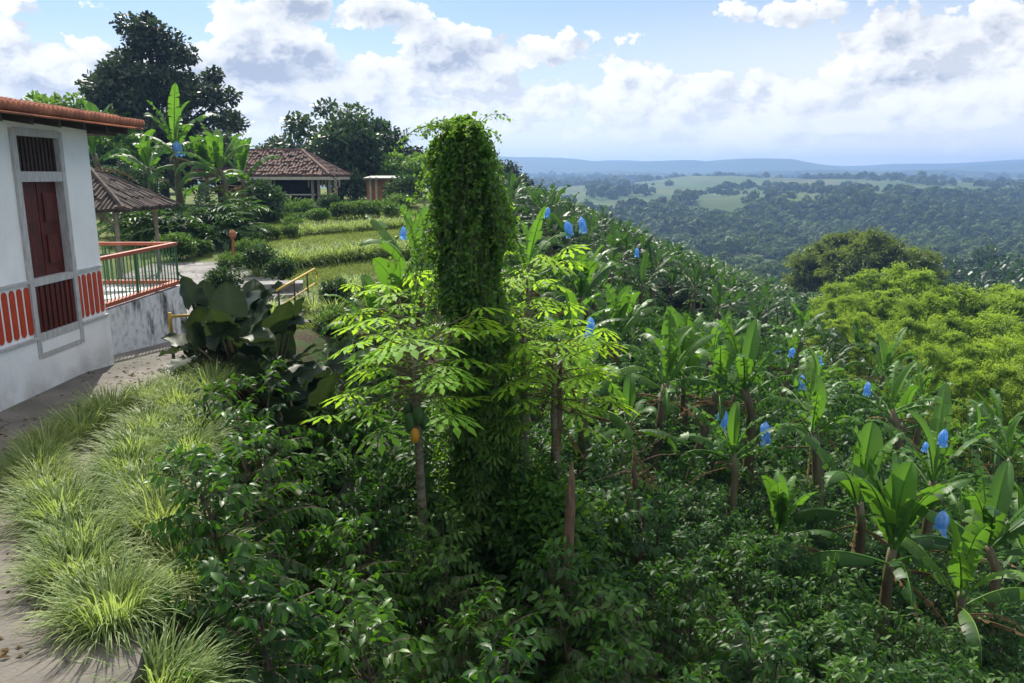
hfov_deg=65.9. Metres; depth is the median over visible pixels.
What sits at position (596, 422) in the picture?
coffee bush
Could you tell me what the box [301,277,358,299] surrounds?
grass clump
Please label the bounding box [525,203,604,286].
banana plant
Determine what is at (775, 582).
coffee bush
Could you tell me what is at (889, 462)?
coffee bush
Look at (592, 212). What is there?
banana plant
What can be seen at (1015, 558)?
banana plant
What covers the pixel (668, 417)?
coffee bush
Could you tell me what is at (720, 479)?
coffee bush
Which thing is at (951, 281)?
valley tree
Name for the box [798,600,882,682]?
coffee bush
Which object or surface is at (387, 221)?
grass clump
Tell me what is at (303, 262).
grass clump
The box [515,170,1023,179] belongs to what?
hills
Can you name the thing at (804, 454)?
coffee bush
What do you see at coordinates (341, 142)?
broadleaf tree
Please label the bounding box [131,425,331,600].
coffee bush
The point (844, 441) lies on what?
coffee bush
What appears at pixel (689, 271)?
banana plant
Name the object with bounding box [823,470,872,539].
coffee bush
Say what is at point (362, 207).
garden bush
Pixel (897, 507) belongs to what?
banana plant
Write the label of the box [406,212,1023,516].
undergrowth
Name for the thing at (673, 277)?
banana plant
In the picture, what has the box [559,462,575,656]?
broken trunk
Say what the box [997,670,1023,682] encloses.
coffee bush
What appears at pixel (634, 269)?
banana plant
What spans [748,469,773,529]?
coffee bush
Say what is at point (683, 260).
banana plant
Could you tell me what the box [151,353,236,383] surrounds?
grass clump
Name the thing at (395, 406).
coffee bush
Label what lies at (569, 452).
coffee bush
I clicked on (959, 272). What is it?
valley tree
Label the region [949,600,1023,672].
coffee bush
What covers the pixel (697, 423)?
coffee bush
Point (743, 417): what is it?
coffee bush
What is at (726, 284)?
banana plant
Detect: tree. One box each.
[20,90,141,174]
[65,10,253,197]
[89,131,168,184]
[89,153,115,168]
[101,159,168,195]
[161,129,255,201]
[168,169,174,185]
[255,134,343,184]
[268,96,393,200]
[298,307,512,573]
[329,270,440,521]
[332,125,426,180]
[375,152,434,184]
[382,110,546,575]
[469,319,640,483]
[490,304,580,559]
[495,159,534,187]
[500,244,592,467]
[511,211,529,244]
[511,221,569,254]
[514,201,541,219]
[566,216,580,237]
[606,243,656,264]
[638,276,697,311]
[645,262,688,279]
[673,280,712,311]
[780,223,951,309]
[936,277,991,293]
[938,251,993,274]
[942,271,1023,307]
[944,258,1023,284]
[964,244,1023,275]
[966,279,1023,332]
[991,259,1023,274]
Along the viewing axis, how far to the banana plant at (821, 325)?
46.55 m
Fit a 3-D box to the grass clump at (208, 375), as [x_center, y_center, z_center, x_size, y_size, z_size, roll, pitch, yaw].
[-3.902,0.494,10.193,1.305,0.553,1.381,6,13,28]
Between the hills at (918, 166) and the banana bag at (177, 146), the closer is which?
the banana bag at (177, 146)
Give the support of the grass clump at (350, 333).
on the ground at (306, 338)
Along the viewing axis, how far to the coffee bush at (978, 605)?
15.84 m
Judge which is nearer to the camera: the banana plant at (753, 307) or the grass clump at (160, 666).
the grass clump at (160, 666)
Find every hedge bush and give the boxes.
[214,233,231,244]
[254,213,265,221]
[254,223,277,239]
[261,212,279,221]
[270,227,285,237]
[271,210,284,221]
[280,223,299,237]
[283,212,297,218]
[297,212,305,218]
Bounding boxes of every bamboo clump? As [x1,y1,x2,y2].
[803,299,842,350]
[804,281,863,337]
[806,317,853,373]
[823,294,876,351]
[827,310,879,375]
[834,328,898,393]
[837,268,896,330]
[857,316,924,394]
[859,285,915,375]
[865,290,950,386]
[867,260,935,335]
[871,339,928,401]
[890,340,978,424]
[895,318,959,392]
[906,266,977,341]
[910,294,990,361]
[921,285,1001,340]
[922,328,997,443]
[922,356,1012,474]
[949,332,1023,459]
[952,357,1023,477]
[953,308,1023,362]
[956,280,1023,343]
[964,352,1023,483]
[973,319,1023,469]
[985,288,1023,360]
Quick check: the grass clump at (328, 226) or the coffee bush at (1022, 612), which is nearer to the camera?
the coffee bush at (1022, 612)
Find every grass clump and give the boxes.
[0,414,103,461]
[0,431,91,484]
[0,445,104,505]
[0,461,139,542]
[0,514,170,613]
[0,536,208,671]
[2,488,155,570]
[25,397,140,444]
[51,380,163,427]
[62,430,176,493]
[62,598,264,682]
[71,411,194,472]
[72,451,200,515]
[75,472,220,554]
[97,373,176,407]
[104,396,193,441]
[110,510,260,627]
[130,375,228,415]
[134,410,244,470]
[138,362,204,391]
[139,394,250,436]
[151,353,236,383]
[165,356,254,406]
[180,350,227,369]
[199,355,272,390]
[240,260,269,278]
[267,292,307,313]
[272,243,308,266]
[272,243,317,268]
[273,241,326,269]
[276,242,308,255]
[276,290,318,308]
[284,247,329,267]
[289,218,326,234]
[292,292,329,314]
[295,220,313,235]
[299,241,344,265]
[300,220,330,233]
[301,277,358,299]
[304,305,346,328]
[306,293,356,312]
[307,240,360,262]
[309,244,347,263]
[312,220,340,233]
[325,221,342,232]
[327,241,365,259]
[328,219,357,231]
[331,274,361,294]
[332,235,379,259]
[334,315,369,338]
[335,272,362,286]
[335,273,375,282]
[336,290,365,308]
[338,234,388,259]
[339,218,368,231]
[348,270,376,283]
[348,285,367,306]
[350,219,372,229]
[352,217,382,230]
[357,237,385,257]
[364,215,389,228]
[364,241,389,256]
[374,234,408,255]
[376,214,393,228]
[386,215,409,227]
[386,217,405,228]
[390,239,409,254]
[398,240,410,259]
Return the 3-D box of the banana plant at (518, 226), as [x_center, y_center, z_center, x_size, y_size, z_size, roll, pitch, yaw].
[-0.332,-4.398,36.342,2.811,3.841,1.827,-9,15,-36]
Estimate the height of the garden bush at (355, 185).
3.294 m
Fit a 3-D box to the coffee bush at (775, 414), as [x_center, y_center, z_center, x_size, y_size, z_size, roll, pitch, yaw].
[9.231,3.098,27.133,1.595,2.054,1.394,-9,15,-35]
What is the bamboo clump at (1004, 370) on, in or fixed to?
on the ground at (306, 338)
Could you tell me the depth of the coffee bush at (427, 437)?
12.27 m
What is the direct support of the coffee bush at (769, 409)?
on the ground at (306, 338)
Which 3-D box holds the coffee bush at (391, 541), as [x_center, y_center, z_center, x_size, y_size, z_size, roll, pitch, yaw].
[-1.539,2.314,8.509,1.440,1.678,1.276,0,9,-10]
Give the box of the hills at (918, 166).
[604,159,1023,169]
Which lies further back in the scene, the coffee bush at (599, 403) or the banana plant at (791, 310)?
the banana plant at (791, 310)
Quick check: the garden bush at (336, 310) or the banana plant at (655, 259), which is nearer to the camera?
the garden bush at (336, 310)
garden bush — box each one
[150,230,199,260]
[191,237,214,255]
[199,265,248,288]
[214,250,246,268]
[229,194,240,202]
[229,208,258,221]
[234,235,268,253]
[239,178,293,222]
[239,241,279,271]
[262,253,297,280]
[281,214,311,227]
[284,197,316,214]
[308,207,331,222]
[311,304,359,337]
[313,192,341,210]
[317,276,355,308]
[328,199,359,219]
[328,334,375,378]
[331,167,368,202]
[348,199,372,217]
[357,328,396,348]
[365,198,399,216]
[377,356,410,392]
[381,192,417,214]
[382,170,424,204]
[485,451,609,595]
[588,493,636,572]
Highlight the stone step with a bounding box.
[259,280,303,300]
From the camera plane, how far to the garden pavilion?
56.16 m
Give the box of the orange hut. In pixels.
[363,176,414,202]
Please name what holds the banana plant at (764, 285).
on the ground at (306, 338)
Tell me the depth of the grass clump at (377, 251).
29.37 m
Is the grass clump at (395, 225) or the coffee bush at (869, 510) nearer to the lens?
the coffee bush at (869, 510)
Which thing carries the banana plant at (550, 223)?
on the ground at (306, 338)
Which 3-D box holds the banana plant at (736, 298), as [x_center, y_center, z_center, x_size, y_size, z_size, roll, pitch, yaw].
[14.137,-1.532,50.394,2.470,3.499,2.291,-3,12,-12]
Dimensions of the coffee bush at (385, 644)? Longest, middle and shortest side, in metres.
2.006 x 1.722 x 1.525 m
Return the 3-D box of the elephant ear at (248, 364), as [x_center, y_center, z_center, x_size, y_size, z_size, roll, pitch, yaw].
[-3.411,0.424,11.266,1.655,1.372,1.496,11,16,43]
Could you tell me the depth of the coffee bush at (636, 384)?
21.96 m
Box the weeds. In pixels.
[177,246,1023,682]
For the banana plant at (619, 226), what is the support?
on the ground at (306, 338)
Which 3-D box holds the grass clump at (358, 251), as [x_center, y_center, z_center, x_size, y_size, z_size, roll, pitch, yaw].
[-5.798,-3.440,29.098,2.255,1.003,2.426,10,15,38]
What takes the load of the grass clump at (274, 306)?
on the ground at (306, 338)
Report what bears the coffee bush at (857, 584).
on the ground at (306, 338)
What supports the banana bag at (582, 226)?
hanging from the banana plant at (535, 235)
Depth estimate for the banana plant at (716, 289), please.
38.98 m
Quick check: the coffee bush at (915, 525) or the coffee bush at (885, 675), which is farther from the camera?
the coffee bush at (915, 525)
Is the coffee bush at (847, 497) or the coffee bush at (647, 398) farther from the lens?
the coffee bush at (847, 497)
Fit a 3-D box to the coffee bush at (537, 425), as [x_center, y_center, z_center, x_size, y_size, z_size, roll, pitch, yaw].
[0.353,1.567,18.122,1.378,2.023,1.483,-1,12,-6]
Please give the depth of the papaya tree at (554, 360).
9.74 m
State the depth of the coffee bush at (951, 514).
22.30 m
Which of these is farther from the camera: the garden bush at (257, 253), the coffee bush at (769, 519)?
the garden bush at (257, 253)
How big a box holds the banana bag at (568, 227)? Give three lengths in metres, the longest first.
0.817 x 0.348 x 0.261 m
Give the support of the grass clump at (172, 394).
on the ground at (306, 338)
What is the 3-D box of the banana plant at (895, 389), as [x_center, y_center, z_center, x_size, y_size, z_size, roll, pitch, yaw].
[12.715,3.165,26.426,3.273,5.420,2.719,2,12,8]
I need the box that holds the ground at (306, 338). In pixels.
[90,176,1023,682]
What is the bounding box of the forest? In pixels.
[520,170,1023,329]
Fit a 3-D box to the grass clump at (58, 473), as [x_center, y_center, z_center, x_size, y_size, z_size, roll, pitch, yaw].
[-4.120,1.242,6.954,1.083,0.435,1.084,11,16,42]
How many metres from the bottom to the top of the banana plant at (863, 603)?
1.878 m
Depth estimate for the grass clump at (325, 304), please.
19.05 m
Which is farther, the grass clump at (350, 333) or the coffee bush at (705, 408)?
the coffee bush at (705, 408)
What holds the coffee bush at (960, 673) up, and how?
on the ground at (306, 338)
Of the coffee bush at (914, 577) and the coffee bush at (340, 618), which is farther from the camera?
the coffee bush at (914, 577)
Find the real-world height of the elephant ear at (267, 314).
1.600 m
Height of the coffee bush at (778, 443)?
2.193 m
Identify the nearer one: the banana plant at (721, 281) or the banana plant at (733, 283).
the banana plant at (721, 281)
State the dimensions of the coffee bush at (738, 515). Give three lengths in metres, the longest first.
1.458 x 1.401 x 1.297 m
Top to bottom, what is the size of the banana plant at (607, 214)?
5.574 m
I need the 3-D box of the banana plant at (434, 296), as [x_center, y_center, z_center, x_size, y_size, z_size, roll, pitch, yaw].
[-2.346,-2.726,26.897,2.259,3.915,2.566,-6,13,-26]
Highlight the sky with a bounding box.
[0,0,1023,165]
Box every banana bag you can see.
[173,133,185,157]
[399,220,406,239]
[544,202,550,218]
[564,212,573,237]
[577,209,586,233]
[585,307,594,337]
[634,244,638,257]
[717,398,727,431]
[760,409,770,446]
[787,343,794,358]
[797,368,805,391]
[863,375,872,397]
[921,437,928,452]
[932,499,949,537]
[937,418,947,447]
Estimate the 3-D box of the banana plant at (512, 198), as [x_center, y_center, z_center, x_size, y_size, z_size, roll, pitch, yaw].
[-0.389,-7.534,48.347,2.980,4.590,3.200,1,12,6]
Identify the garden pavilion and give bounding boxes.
[184,148,350,207]
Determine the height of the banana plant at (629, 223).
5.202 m
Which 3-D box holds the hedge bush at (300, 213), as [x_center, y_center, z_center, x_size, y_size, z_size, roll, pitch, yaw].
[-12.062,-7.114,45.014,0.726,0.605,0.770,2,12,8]
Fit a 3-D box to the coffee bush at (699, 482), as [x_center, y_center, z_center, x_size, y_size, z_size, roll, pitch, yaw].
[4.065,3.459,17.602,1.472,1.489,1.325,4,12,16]
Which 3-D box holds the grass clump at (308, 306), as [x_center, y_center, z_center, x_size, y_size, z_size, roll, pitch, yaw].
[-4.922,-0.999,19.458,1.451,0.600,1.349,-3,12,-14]
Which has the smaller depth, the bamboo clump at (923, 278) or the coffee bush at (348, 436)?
the coffee bush at (348, 436)
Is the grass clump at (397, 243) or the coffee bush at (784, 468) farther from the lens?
the grass clump at (397, 243)
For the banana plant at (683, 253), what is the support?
on the ground at (306, 338)
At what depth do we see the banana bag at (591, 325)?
13.90 m
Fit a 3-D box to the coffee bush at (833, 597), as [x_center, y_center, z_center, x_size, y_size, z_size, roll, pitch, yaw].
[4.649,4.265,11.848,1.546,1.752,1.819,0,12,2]
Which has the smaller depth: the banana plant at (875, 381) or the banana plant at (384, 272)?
the banana plant at (384, 272)
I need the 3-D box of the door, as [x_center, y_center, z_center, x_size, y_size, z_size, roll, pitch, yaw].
[-6.210,-1.304,10.466,0.200,2.925,1.110,0,12,0]
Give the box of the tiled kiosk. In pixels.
[90,166,178,279]
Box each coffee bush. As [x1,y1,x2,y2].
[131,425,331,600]
[143,443,308,678]
[152,542,331,682]
[175,355,323,490]
[201,400,327,546]
[278,433,391,577]
[284,384,389,524]
[285,512,421,641]
[293,563,423,682]
[295,578,445,682]
[304,406,416,528]
[313,473,433,627]
[334,346,405,449]
[364,440,466,570]
[379,410,447,522]
[382,395,464,492]
[387,392,437,464]
[387,534,497,662]
[396,499,498,616]
[402,398,442,454]
[420,576,551,682]
[425,411,464,475]
[447,624,545,682]
[482,489,594,608]
[484,536,599,680]
[500,488,634,599]
[507,293,521,323]
[509,367,550,423]
[513,334,550,409]
[513,435,586,496]
[514,307,543,358]
[516,373,550,433]
[517,421,563,473]
[519,575,663,682]
[521,486,622,595]
[528,531,648,659]
[530,411,577,467]
[530,430,577,479]
[532,370,589,427]
[537,421,600,499]
[545,331,565,364]
[548,410,589,450]
[549,596,667,682]
[561,422,606,496]
[564,381,616,437]
[566,402,625,459]
[569,441,627,501]
[571,635,660,682]
[573,391,621,443]
[575,359,618,425]
[578,465,609,501]
[584,479,675,599]
[585,358,610,395]
[587,423,657,501]
[590,419,652,504]
[590,483,655,565]
[594,360,626,399]
[596,440,654,504]
[597,465,667,522]
[601,354,623,416]
[602,362,653,416]
[602,378,640,421]
[605,542,743,681]
[606,378,657,439]
[614,467,693,559]
[615,397,676,478]
[618,396,651,455]
[621,362,672,400]
[622,489,695,588]
[626,413,684,490]
[627,366,678,416]
[633,347,660,392]
[639,361,672,405]
[639,555,732,658]
[640,456,689,540]
[641,459,692,516]
[641,522,717,616]
[646,395,679,436]
[650,412,685,451]
[652,399,694,459]
[658,481,722,550]
[659,380,695,424]
[662,485,739,568]
[663,664,724,682]
[666,390,703,448]
[667,431,741,486]
[670,667,706,682]
[674,408,729,464]
[676,401,702,450]
[676,612,807,682]
[678,595,795,682]
[680,461,725,519]
[680,516,735,590]
[681,414,732,469]
[681,481,755,548]
[682,621,789,682]
[683,418,731,485]
[683,433,720,487]
[689,374,716,421]
[689,375,716,413]
[691,453,758,512]
[691,481,758,545]
[695,430,742,500]
[699,532,785,636]
[701,507,764,576]
[702,384,743,423]
[703,395,729,419]
[710,406,760,479]
[712,521,824,626]
[720,487,774,554]
[721,517,822,630]
[728,412,773,478]
[729,566,833,656]
[738,443,778,500]
[738,460,806,514]
[739,401,769,455]
[740,402,774,445]
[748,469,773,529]
[750,492,823,574]
[754,431,805,477]
[755,421,775,454]
[757,415,797,470]
[757,453,799,499]
[763,515,822,593]
[763,609,845,682]
[765,484,826,550]
[765,539,819,617]
[768,403,798,443]
[768,442,811,473]
[774,556,873,678]
[776,421,810,462]
[777,558,877,651]
[778,426,811,482]
[780,440,811,474]
[781,454,825,502]
[782,612,915,682]
[791,479,838,532]
[792,505,832,550]
[792,563,871,618]
[793,468,811,502]
[793,475,836,540]
[793,653,885,682]
[795,520,848,587]
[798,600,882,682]
[800,418,830,465]
[802,586,895,666]
[803,448,834,486]
[804,479,848,521]
[816,531,883,595]
[818,650,910,682]
[821,518,877,573]
[822,441,835,471]
[823,464,853,517]
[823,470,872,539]
[824,496,869,550]
[825,447,854,497]
[826,482,854,524]
[829,424,856,464]
[829,525,879,585]
[834,453,852,487]
[834,491,880,541]
[837,530,927,621]
[839,470,853,510]
[840,445,853,474]
[846,557,917,625]
[857,581,931,649]
[858,599,951,680]
[863,500,915,553]
[866,542,931,621]
[870,523,938,583]
[871,652,957,682]
[874,652,981,682]
[876,462,891,482]
[877,464,924,486]
[879,452,892,475]
[884,517,922,553]
[893,615,985,682]
[896,571,989,659]
[905,551,953,614]
[907,517,937,554]
[911,619,994,682]
[912,457,940,486]
[912,556,954,613]
[913,651,1007,682]
[916,492,958,525]
[917,468,945,511]
[917,524,952,555]
[919,639,1001,682]
[920,568,983,620]
[929,616,995,673]
[931,539,950,572]
[932,499,956,533]
[934,495,961,532]
[934,572,1022,637]
[937,472,957,518]
[938,526,1005,563]
[939,503,969,524]
[943,540,1005,621]
[943,596,1001,639]
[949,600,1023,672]
[952,601,1023,682]
[969,556,1013,596]
[972,588,1023,660]
[978,546,1021,585]
[981,556,1023,627]
[983,516,1023,586]
[988,541,1023,587]
[989,652,1023,682]
[995,602,1023,656]
[996,507,1013,552]
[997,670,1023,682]
[1005,600,1023,657]
[1005,636,1023,682]
[1007,581,1023,615]
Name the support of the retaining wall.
on the ground at (306, 338)
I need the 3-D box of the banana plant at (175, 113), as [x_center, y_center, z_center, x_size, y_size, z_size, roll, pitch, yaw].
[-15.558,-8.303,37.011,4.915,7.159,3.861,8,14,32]
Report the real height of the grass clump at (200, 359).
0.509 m
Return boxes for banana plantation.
[500,173,830,319]
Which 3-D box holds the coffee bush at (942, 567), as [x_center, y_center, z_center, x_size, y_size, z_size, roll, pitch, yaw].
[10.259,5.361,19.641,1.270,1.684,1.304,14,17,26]
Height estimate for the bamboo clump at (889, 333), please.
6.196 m
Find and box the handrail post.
[168,312,188,358]
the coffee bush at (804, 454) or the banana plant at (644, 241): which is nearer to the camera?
the coffee bush at (804, 454)
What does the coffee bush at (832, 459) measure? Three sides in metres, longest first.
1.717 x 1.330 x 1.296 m
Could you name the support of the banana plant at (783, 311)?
on the ground at (306, 338)
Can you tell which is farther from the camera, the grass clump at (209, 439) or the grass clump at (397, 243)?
the grass clump at (397, 243)
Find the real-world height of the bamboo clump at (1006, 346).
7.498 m
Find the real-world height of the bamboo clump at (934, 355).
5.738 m
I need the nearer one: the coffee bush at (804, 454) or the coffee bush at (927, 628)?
the coffee bush at (927, 628)
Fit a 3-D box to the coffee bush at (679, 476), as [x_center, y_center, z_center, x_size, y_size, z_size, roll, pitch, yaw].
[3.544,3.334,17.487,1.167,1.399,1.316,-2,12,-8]
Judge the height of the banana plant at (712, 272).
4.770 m
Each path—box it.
[0,342,206,682]
[110,261,317,318]
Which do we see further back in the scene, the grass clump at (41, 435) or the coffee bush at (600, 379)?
the coffee bush at (600, 379)
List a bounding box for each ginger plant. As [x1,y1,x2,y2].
[97,202,207,241]
[107,207,233,249]
[132,186,270,245]
[143,204,272,252]
[148,190,277,244]
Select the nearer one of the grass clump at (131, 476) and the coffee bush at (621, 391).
the grass clump at (131, 476)
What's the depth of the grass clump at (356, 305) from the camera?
20.06 m
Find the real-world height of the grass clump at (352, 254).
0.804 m
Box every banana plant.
[80,98,135,222]
[103,129,186,214]
[125,82,221,202]
[171,122,257,204]
[183,135,244,206]
[209,135,283,206]
[319,274,425,397]
[339,255,448,428]
[353,203,436,371]
[430,237,436,311]
[498,205,588,332]
[499,169,532,202]
[501,241,540,304]
[502,182,527,215]
[504,173,532,205]
[504,204,538,258]
[506,222,551,264]
[507,186,529,206]
[508,250,557,310]
[513,179,561,219]
[514,183,538,201]
[516,184,584,255]
[521,289,626,419]
[525,200,587,259]
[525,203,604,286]
[526,195,576,254]
[528,183,572,208]
[530,328,648,483]
[533,238,623,331]
[539,362,594,480]
[558,245,624,321]
[559,192,585,238]
[562,205,587,224]
[564,221,588,244]
[572,205,602,242]
[574,208,609,240]
[575,225,604,256]
[577,215,608,243]
[583,245,640,288]
[583,283,663,403]
[588,220,641,284]
[592,205,616,227]
[592,231,606,251]
[593,217,609,245]
[594,430,686,579]
[595,204,617,246]
[595,374,677,465]
[597,221,655,287]
[597,231,629,266]
[604,225,631,262]
[605,218,640,235]
[605,251,670,311]
[612,305,716,483]
[616,218,644,259]
[617,242,653,284]
[619,239,686,312]
[623,229,663,291]
[624,292,658,349]
[625,222,651,246]
[631,247,680,286]
[639,311,749,448]
[648,244,677,268]
[650,246,670,265]
[657,261,698,303]
[658,241,674,265]
[659,319,811,519]
[665,253,695,281]
[666,238,687,263]
[669,325,766,487]
[670,265,699,281]
[670,265,699,304]
[673,251,722,321]
[674,251,698,264]
[675,401,802,552]
[683,271,714,312]
[683,281,750,319]
[688,270,746,319]
[690,313,732,414]
[694,307,756,369]
[703,262,730,290]
[704,262,731,293]
[705,359,774,411]
[706,256,726,286]
[718,275,742,304]
[721,289,757,322]
[721,312,775,351]
[722,269,751,312]
[726,270,749,285]
[728,280,758,323]
[730,296,783,335]
[733,284,790,340]
[734,468,844,587]
[738,277,755,304]
[745,289,789,331]
[747,281,789,318]
[754,373,866,521]
[755,328,823,416]
[755,347,881,500]
[760,308,804,355]
[766,298,835,375]
[768,294,803,323]
[771,302,801,331]
[775,309,814,338]
[783,304,814,327]
[783,422,912,597]
[785,395,828,463]
[792,350,848,398]
[797,454,974,657]
[801,552,881,620]
[802,319,846,369]
[802,320,846,349]
[807,338,854,380]
[813,309,848,340]
[824,319,879,380]
[836,357,943,463]
[844,327,918,416]
[852,384,953,455]
[858,365,906,392]
[865,382,1013,596]
[873,508,1023,666]
[878,359,969,458]
[897,448,1023,667]
[940,401,1023,488]
[940,484,973,527]
[952,388,1023,475]
[960,412,1023,476]
[989,482,1023,535]
[1000,504,1023,609]
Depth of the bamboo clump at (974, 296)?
60.07 m
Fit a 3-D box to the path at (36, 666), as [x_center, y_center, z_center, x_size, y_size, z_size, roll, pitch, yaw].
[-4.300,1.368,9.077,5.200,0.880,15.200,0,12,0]
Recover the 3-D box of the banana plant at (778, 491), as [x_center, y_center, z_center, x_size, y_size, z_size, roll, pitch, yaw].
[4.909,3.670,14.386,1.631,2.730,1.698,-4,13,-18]
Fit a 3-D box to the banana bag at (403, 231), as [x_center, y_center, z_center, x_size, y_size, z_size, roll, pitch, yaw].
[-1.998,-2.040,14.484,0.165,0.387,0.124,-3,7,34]
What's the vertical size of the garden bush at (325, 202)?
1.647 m
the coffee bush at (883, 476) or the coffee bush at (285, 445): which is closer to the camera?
the coffee bush at (285, 445)
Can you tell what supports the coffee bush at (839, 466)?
on the ground at (306, 338)
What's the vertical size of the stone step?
0.500 m
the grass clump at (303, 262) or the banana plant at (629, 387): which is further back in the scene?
the grass clump at (303, 262)
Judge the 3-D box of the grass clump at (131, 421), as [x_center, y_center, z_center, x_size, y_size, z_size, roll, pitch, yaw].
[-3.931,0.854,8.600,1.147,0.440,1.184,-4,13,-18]
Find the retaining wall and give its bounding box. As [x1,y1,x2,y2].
[103,285,186,354]
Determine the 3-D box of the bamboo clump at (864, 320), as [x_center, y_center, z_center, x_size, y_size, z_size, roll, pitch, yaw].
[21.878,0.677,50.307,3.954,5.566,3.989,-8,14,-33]
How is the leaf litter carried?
on the ground at (306, 338)
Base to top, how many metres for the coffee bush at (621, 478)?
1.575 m
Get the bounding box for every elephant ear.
[158,276,281,359]
[167,342,272,374]
[177,272,272,319]
[181,281,275,393]
[198,296,338,380]
[201,279,310,357]
[217,336,318,407]
[254,371,343,463]
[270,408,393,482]
[281,338,354,410]
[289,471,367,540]
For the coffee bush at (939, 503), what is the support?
on the ground at (306, 338)
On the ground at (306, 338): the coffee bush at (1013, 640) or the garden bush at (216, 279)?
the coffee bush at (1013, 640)
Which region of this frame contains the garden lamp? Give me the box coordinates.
[229,230,235,255]
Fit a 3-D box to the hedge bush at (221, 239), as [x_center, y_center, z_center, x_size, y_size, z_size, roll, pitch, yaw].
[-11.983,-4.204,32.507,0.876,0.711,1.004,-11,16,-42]
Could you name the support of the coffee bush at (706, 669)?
on the ground at (306, 338)
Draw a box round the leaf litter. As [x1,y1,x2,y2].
[0,355,383,657]
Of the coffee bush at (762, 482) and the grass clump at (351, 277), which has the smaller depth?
the coffee bush at (762, 482)
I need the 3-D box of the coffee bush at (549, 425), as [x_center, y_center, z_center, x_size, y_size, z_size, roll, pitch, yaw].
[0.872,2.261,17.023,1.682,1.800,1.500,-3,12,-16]
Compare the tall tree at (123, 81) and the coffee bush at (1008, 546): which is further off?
the tall tree at (123, 81)
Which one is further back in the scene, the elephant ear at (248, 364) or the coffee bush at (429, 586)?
the elephant ear at (248, 364)
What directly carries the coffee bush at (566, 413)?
on the ground at (306, 338)
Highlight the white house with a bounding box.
[0,96,144,411]
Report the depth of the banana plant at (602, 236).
55.92 m
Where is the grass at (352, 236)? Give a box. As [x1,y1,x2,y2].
[228,208,421,329]
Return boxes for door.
[7,127,84,358]
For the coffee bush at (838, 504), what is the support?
on the ground at (306, 338)
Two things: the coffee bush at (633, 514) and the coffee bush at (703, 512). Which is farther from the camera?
the coffee bush at (703, 512)
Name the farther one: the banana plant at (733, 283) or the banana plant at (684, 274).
the banana plant at (733, 283)
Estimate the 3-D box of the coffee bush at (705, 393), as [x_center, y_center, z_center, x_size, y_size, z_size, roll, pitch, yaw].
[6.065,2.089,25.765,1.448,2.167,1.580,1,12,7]
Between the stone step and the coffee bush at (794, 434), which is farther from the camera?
the coffee bush at (794, 434)
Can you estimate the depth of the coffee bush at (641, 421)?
19.25 m
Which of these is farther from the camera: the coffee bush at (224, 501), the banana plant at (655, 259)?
the banana plant at (655, 259)
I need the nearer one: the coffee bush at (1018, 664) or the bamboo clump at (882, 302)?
the coffee bush at (1018, 664)
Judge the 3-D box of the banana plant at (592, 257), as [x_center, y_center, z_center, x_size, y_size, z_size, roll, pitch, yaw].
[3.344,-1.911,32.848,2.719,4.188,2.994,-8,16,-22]
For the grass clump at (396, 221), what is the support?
on the ground at (306, 338)
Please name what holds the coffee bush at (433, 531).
on the ground at (306, 338)
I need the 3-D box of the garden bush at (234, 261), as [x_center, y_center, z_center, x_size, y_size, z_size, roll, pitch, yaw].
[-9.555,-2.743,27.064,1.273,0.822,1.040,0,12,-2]
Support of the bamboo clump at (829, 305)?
on the ground at (306, 338)
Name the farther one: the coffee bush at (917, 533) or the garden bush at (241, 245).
the garden bush at (241, 245)
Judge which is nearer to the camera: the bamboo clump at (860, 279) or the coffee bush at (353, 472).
the coffee bush at (353, 472)
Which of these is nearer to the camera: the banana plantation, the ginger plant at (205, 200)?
the ginger plant at (205, 200)
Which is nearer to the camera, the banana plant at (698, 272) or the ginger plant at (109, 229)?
the ginger plant at (109, 229)
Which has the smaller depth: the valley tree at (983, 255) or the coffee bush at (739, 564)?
the coffee bush at (739, 564)
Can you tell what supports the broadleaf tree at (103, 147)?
on the ground at (306, 338)
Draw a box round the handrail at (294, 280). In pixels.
[275,268,317,304]
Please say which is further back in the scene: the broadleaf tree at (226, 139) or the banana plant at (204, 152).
the broadleaf tree at (226, 139)
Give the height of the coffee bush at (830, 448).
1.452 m
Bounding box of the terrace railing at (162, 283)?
[98,242,179,307]
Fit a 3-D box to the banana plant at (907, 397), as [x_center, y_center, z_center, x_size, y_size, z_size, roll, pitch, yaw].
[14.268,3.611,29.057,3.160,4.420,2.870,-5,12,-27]
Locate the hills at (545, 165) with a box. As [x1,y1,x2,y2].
[496,156,1023,173]
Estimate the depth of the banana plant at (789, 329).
36.32 m
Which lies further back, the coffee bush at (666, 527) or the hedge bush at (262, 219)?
the hedge bush at (262, 219)
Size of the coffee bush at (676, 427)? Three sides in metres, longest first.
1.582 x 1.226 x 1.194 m
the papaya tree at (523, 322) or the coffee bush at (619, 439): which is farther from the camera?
the coffee bush at (619, 439)
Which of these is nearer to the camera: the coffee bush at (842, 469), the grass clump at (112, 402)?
the grass clump at (112, 402)
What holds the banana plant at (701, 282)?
on the ground at (306, 338)
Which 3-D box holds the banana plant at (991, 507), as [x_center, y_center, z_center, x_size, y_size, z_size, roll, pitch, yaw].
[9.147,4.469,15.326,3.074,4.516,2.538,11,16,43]
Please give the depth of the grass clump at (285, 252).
27.52 m
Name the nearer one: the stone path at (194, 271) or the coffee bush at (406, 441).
the coffee bush at (406, 441)
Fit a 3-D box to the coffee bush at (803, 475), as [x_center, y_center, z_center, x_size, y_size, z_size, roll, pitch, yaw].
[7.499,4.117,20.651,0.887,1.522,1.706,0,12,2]

